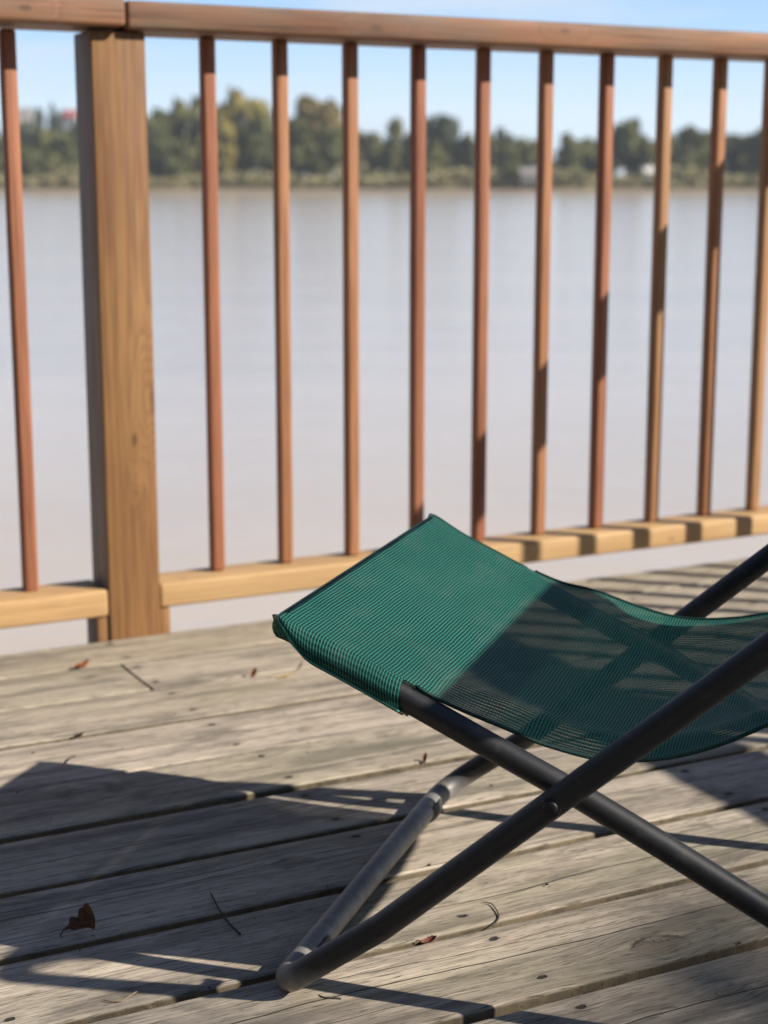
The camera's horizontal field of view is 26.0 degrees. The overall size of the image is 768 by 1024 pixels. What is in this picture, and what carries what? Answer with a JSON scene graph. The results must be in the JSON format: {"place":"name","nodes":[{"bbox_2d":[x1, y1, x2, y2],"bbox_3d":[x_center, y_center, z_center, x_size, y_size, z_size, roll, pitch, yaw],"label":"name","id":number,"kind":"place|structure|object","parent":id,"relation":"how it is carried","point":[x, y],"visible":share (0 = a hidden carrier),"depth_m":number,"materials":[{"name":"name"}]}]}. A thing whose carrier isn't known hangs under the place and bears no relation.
{"place":"outdoors","nodes":[
{"label":"outdoors","id":0,"kind":"place"},
{"bbox_2d":[19,106,32,124],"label":"house","id":1,"kind":"structure","parent":0,"point":[25,114],"depth_m":678.79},
{"bbox_2d":[63,108,76,128],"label":"house","id":2,"kind":"structure","parent":0,"point":[70,117],"depth_m":669.39,"materials":[{"name":"red tile"}]},
{"bbox_2d":[16,674,740,1016],"bbox_3d":[0.106,0.374,2.111,1.811,0.002,1.469,-5,12,-24],"label":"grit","id":3,"kind":"object","parent":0,"point":[327,887],"visible":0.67,"depth_m":2.07,"materials":[{"name":"brown"}]},
{"bbox_2d":[0,180,758,192],"bbox_3d":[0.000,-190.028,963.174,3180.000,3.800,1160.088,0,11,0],"label":"riverbank","id":4,"kind":"structure","parent":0,"point":[558,188],"depth_m":411.25,"materials":[{"name":"soil"}]},
{"bbox_2d":[0,136,3,175],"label":"tree","id":5,"kind":"object","parent":4,"relation":"on","point":[1,157],"visible":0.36,"depth_m":458.05,"materials":[{"name":"green plant"}]},
{"bbox_2d":[19,119,34,138],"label":"tree","id":6,"kind":"object","parent":4,"relation":"on","point":[26,126],"visible":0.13,"depth_m":583.72,"materials":[{"name":"green plant"}]},
{"bbox_2d":[20,145,40,176],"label":"tree","id":7,"kind":"object","parent":4,"relation":"on","point":[30,158],"visible":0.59,"depth_m":429.94,"materials":[{"name":"green plant"}]},
{"bbox_2d":[20,126,59,182],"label":"tree","id":8,"kind":"object","parent":4,"relation":"on","point":[38,139],"visible":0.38,"depth_m":456.44,"materials":[{"name":"green plant"}]},
{"bbox_2d":[25,150,68,177],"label":"tree","id":9,"kind":"object","parent":4,"relation":"on","point":[51,162],"visible":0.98,"depth_m":424.63,"materials":[{"name":"green plant"}]},
{"bbox_2d":[42,132,77,179],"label":"tree","id":10,"kind":"object","parent":4,"relation":"on","point":[62,146],"visible":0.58,"depth_m":438.28,"materials":[{"name":"green plant"}]},
{"bbox_2d":[66,120,78,171],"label":"tree","id":11,"kind":"object","parent":4,"relation":"on","point":[72,130],"visible":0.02,"depth_m":464.48,"materials":[{"name":"green plant"}]},
{"bbox_2d":[147,106,168,169],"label":"tree","id":12,"kind":"object","parent":4,"relation":"on","point":[156,121],"visible":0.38,"depth_m":442.36,"materials":[{"name":"green plant"}]},
{"bbox_2d":[148,129,188,178],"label":"tree","id":13,"kind":"object","parent":4,"relation":"on","point":[165,148],"visible":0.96,"depth_m":419.93,"materials":[{"name":"green plant"}]},
{"bbox_2d":[164,95,199,176],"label":"tree","id":14,"kind":"object","parent":4,"relation":"on","point":[181,116],"visible":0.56,"depth_m":457.35,"materials":[{"name":"green plant"}]},
{"bbox_2d":[189,95,200,175],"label":"tree","id":15,"kind":"object","parent":4,"relation":"on","point":[195,103],"visible":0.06,"depth_m":471.90,"materials":[{"name":"green plant"}]},
{"bbox_2d":[192,119,236,180],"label":"tree","id":16,"kind":"object","parent":4,"relation":"on","point":[226,153],"visible":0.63,"depth_m":421.07,"materials":[{"name":"green plant"}]},
{"bbox_2d":[216,84,271,183],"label":"tree","id":17,"kind":"object","parent":4,"relation":"on","point":[236,108],"visible":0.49,"depth_m":437.12,"materials":[{"name":"green plant"}]},
{"bbox_2d":[242,112,271,180],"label":"tree","id":18,"kind":"object","parent":4,"relation":"on","point":[256,125],"visible":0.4,"depth_m":431.53,"materials":[{"name":"green plant"}]},
{"bbox_2d":[253,129,272,183],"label":"tree","id":19,"kind":"object","parent":4,"relation":"on","point":[263,153],"visible":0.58,"depth_m":421.74,"materials":[{"name":"green plant"}]},
{"bbox_2d":[288,116,327,183],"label":"tree","id":20,"kind":"object","parent":4,"relation":"on","point":[303,154],"visible":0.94,"depth_m":421.31,"materials":[{"name":"green plant"}]},
{"bbox_2d":[290,93,341,176],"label":"tree","id":21,"kind":"object","parent":4,"relation":"on","point":[314,112],"visible":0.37,"depth_m":435.67,"materials":[{"name":"green plant"}]},
{"bbox_2d":[314,123,341,177],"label":"tree","id":22,"kind":"object","parent":4,"relation":"on","point":[330,142],"visible":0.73,"depth_m":423.14,"materials":[{"name":"green plant"}]},
{"bbox_2d":[336,129,369,177],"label":"tree","id":23,"kind":"object","parent":4,"relation":"on","point":[363,159],"visible":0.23,"depth_m":460.55,"materials":[{"name":"green plant"}]},
{"bbox_2d":[360,131,382,175],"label":"tree","id":24,"kind":"object","parent":4,"relation":"on","point":[372,146],"visible":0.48,"depth_m":467.60,"materials":[{"name":"green plant"}]},
{"bbox_2d":[0,162,758,188],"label":"scrub","id":25,"kind":"object","parent":4,"relation":"on","point":[582,179],"visible":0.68,"depth_m":415.57,"materials":[{"name":"green plant"}]},
{"bbox_2d":[375,116,403,175],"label":"tree","id":26,"kind":"object","parent":4,"relation":"on","point":[390,155],"visible":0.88,"depth_m":458.23,"materials":[{"name":"green plant"}]},
{"bbox_2d":[401,131,409,177],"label":"tree","id":27,"kind":"object","parent":4,"relation":"on","point":[405,156],"visible":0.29,"depth_m":450.69,"materials":[{"name":"green plant"}]},
{"bbox_2d":[426,138,449,174],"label":"tree","id":28,"kind":"object","parent":4,"relation":"on","point":[436,160],"visible":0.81,"depth_m":426.43,"materials":[{"name":"green plant"}]},
{"bbox_2d":[426,112,462,182],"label":"tree","id":29,"kind":"object","parent":4,"relation":"on","point":[442,127],"visible":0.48,"depth_m":457.53,"materials":[{"name":"green plant"}]},
{"bbox_2d":[443,130,474,177],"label":"tree","id":30,"kind":"object","parent":4,"relation":"on","point":[455,147],"visible":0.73,"depth_m":444.14,"materials":[{"name":"green plant"}]},
{"bbox_2d":[490,132,504,181],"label":"tree","id":31,"kind":"object","parent":4,"relation":"on","point":[496,159],"visible":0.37,"depth_m":458.85,"materials":[{"name":"green plant"}]},
{"bbox_2d":[495,126,514,181],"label":"tree","id":32,"kind":"object","parent":4,"relation":"on","point":[502,137],"visible":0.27,"depth_m":469.07,"materials":[{"name":"green plant"}]},
{"bbox_2d":[501,160,519,184],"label":"tree","id":33,"kind":"object","parent":4,"relation":"on","point":[510,171],"visible":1,"depth_m":411.96,"materials":[{"name":"green plant"}]},
{"bbox_2d":[501,136,536,167],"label":"tree","id":34,"kind":"object","parent":4,"relation":"on","point":[518,149],"visible":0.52,"depth_m":459.29,"materials":[{"name":"green plant"}]},
{"bbox_2d":[518,165,535,189],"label":"boathouse","id":35,"kind":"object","parent":4,"relation":"on","point":[527,174],"visible":0.7,"depth_m":410.73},
{"bbox_2d":[524,138,554,168],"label":"tree","id":36,"kind":"object","parent":4,"relation":"on","point":[531,157],"visible":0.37,"depth_m":458.84,"materials":[{"name":"green plant"}]},
{"bbox_2d":[552,131,585,181],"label":"tree","id":37,"kind":"object","parent":4,"relation":"on","point":[570,153],"visible":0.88,"depth_m":449.19,"materials":[{"name":"green plant"}]},
{"bbox_2d":[577,137,596,174],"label":"tree","id":38,"kind":"object","parent":4,"relation":"on","point":[587,144],"visible":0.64,"depth_m":459.84,"materials":[{"name":"green plant"}]},
{"bbox_2d":[595,139,619,180],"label":"tree","id":39,"kind":"object","parent":4,"relation":"on","point":[615,166],"visible":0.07,"depth_m":469.33,"materials":[{"name":"green plant"}]},
{"bbox_2d":[612,116,648,174],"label":"tree","id":40,"kind":"object","parent":4,"relation":"on","point":[628,138],"visible":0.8,"depth_m":448.14,"materials":[{"name":"green plant"}]},
{"bbox_2d":[639,165,653,179],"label":"hut","id":41,"kind":"object","parent":4,"relation":"on","point":[649,170],"visible":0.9,"depth_m":416.33,"materials":[{"name":"white"}]},
{"bbox_2d":[632,139,672,174],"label":"tree","id":42,"kind":"object","parent":4,"relation":"on","point":[645,153],"visible":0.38,"depth_m":444.62,"materials":[{"name":"green plant"}]},
{"bbox_2d":[670,134,679,156],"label":"tree","id":43,"kind":"object","parent":4,"relation":"on","point":[673,143],"visible":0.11,"depth_m":458.04,"materials":[{"name":"green plant"}]},
{"bbox_2d":[670,144,705,182],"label":"tree","id":44,"kind":"object","parent":4,"relation":"on","point":[686,155],"visible":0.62,"depth_m":422.60,"materials":[{"name":"green plant"}]},
{"bbox_2d":[675,125,725,181],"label":"tree","id":45,"kind":"object","parent":4,"relation":"on","point":[696,139],"visible":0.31,"depth_m":449.45,"materials":[{"name":"green plant"}]},
{"bbox_2d":[707,133,736,174],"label":"tree","id":46,"kind":"object","parent":4,"relation":"on","point":[730,148],"visible":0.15,"depth_m":459.32,"materials":[{"name":"green plant"}]},
{"bbox_2d":[727,133,757,176],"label":"tree","id":47,"kind":"object","parent":4,"relation":"on","point":[739,161],"visible":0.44,"depth_m":458.79,"materials":[{"name":"green plant"}]},
{"bbox_2d":[733,127,760,176],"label":"tree","id":48,"kind":"object","parent":4,"relation":"on","point":[748,145],"visible":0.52,"depth_m":450.99,"materials":[{"name":"green plant"}]},
{"bbox_2d":[0,193,767,654],"bbox_3d":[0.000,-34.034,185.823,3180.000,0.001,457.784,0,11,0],"label":"river","id":49,"kind":"structure","parent":0,"point":[54,281],"depth_m":24.98,"materials":[{"name":"liquid"}]},
{"bbox_2d":[0,0,767,179],"label":"sky","id":50,"kind":"structure","parent":0,"point":[45,59],"materials":[{"name":"blue"}]},
{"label":"deck joists","id":51,"kind":"structure","parent":0,"visible":0},
{"bbox_2d":[0,558,767,1023],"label":"deck","id":52,"kind":"structure","parent":51,"relation":"on","point":[166,820],"depth_m":1.96,"materials":[{"name":"grey wood"}]},
{"bbox_2d":[60,903,94,936],"bbox_3d":[-0.321,0.429,1.752,0.039,0.040,0.015,1,11,7],"label":"dry leaf","id":53,"kind":"object","parent":52,"relation":"on","point":[85,918],"visible":1,"depth_m":1.75,"materials":[{"name":"brown plant"}]},
{"bbox_2d":[68,659,88,667],"bbox_3d":[-0.497,0.247,2.708,0.034,0.015,0.012,-3,12,-15],"label":"dry leaf","id":54,"kind":"object","parent":52,"relation":"on","point":[84,663],"visible":1,"depth_m":2.71,"materials":[{"name":"brown plant"}]},
{"bbox_2d":[103,991,137,1001],"bbox_3d":[-0.254,0.472,1.616,0.035,0.002,0.012,-7,13,-30],"label":"twig","id":55,"kind":"object","parent":52,"relation":"on","point":[133,993],"visible":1,"depth_m":1.61,"materials":[{"name":"beige wood"}]},
{"bbox_2d":[210,892,240,935],"bbox_3d":[-0.174,0.434,1.802,0.006,0.003,0.112,-5,12,-22],"label":"twig","id":56,"kind":"object","parent":52,"relation":"on","point":[232,926],"visible":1,"depth_m":1.79,"materials":[{"name":"brown wood"}]},
{"bbox_2d":[250,668,256,676],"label":"dry leaf","id":57,"kind":"object","parent":52,"relation":"on","point":[253,672],"visible":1,"depth_m":2.67,"materials":[{"name":"brown plant"}]},
{"bbox_2d":[270,673,293,677],"bbox_3d":[-0.162,0.262,2.662,0.045,0.005,0.007,-6,13,-27],"label":"dry leaf","id":58,"kind":"object","parent":52,"relation":"on","point":[283,675],"visible":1,"depth_m":2.66,"materials":[{"name":"yellow plant"}]},
{"bbox_2d":[318,995,340,999],"bbox_3d":[-0.053,0.471,1.617,0.023,0.002,0.009,0,11,0],"label":"twig","id":59,"kind":"object","parent":52,"relation":"on","point":[330,997],"visible":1,"depth_m":1.61,"materials":[{"name":"brown wood"}]},
{"bbox_2d":[0,0,767,643],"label":"wooden railing","id":60,"kind":"object","parent":52,"relation":"on","point":[130,590],"visible":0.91,"depth_m":2.97,"materials":[{"name":"brown wood"}]},
{"bbox_2d":[423,752,426,762],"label":"dry leaf","id":61,"kind":"object","parent":52,"relation":"on","point":[424,757],"visible":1,"depth_m":2.28,"materials":[{"name":"brown plant"}]},
{"bbox_2d":[415,935,436,942],"bbox_3d":[0.044,0.448,1.742,0.023,0.007,0.011,-4,12,-20],"label":"dry leaf","id":62,"kind":"object","parent":52,"relation":"on","point":[431,938],"visible":1,"depth_m":1.75,"materials":[{"name":"brown plant"}]},
{"bbox_2d":[483,902,499,926],"bbox_3d":[0.118,0.435,1.802,0.012,0.002,0.062,-1,11,-6],"label":"twig","id":63,"kind":"object","parent":52,"relation":"on","point":[497,912],"visible":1,"depth_m":1.80,"materials":[{"name":"brown wood"}]},
{"bbox_2d":[272,513,767,990],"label":"deckchair","id":64,"kind":"object","parent":52,"relation":"on","point":[426,618],"visible":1,"depth_m":1.66,"materials":[{"name":"fabric"}]},
{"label":"hill","id":65,"kind":"structure","parent":0,"visible":0},
{"bbox_2d":[32,106,44,129],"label":"tree","id":66,"kind":"object","parent":65,"relation":"on","point":[38,118],"visible":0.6,"depth_m":723.10,"materials":[{"name":"green plant"}]},
{"bbox_2d":[47,102,57,131],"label":"tree","id":67,"kind":"object","parent":65,"relation":"on","point":[50,119],"visible":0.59,"depth_m":724.38,"materials":[{"name":"green plant"}]},
{"bbox_2d":[54,110,66,134],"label":"tree","id":68,"kind":"object","parent":65,"relation":"on","point":[59,121],"visible":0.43,"depth_m":724.27,"materials":[{"name":"green plant"}]}
]}

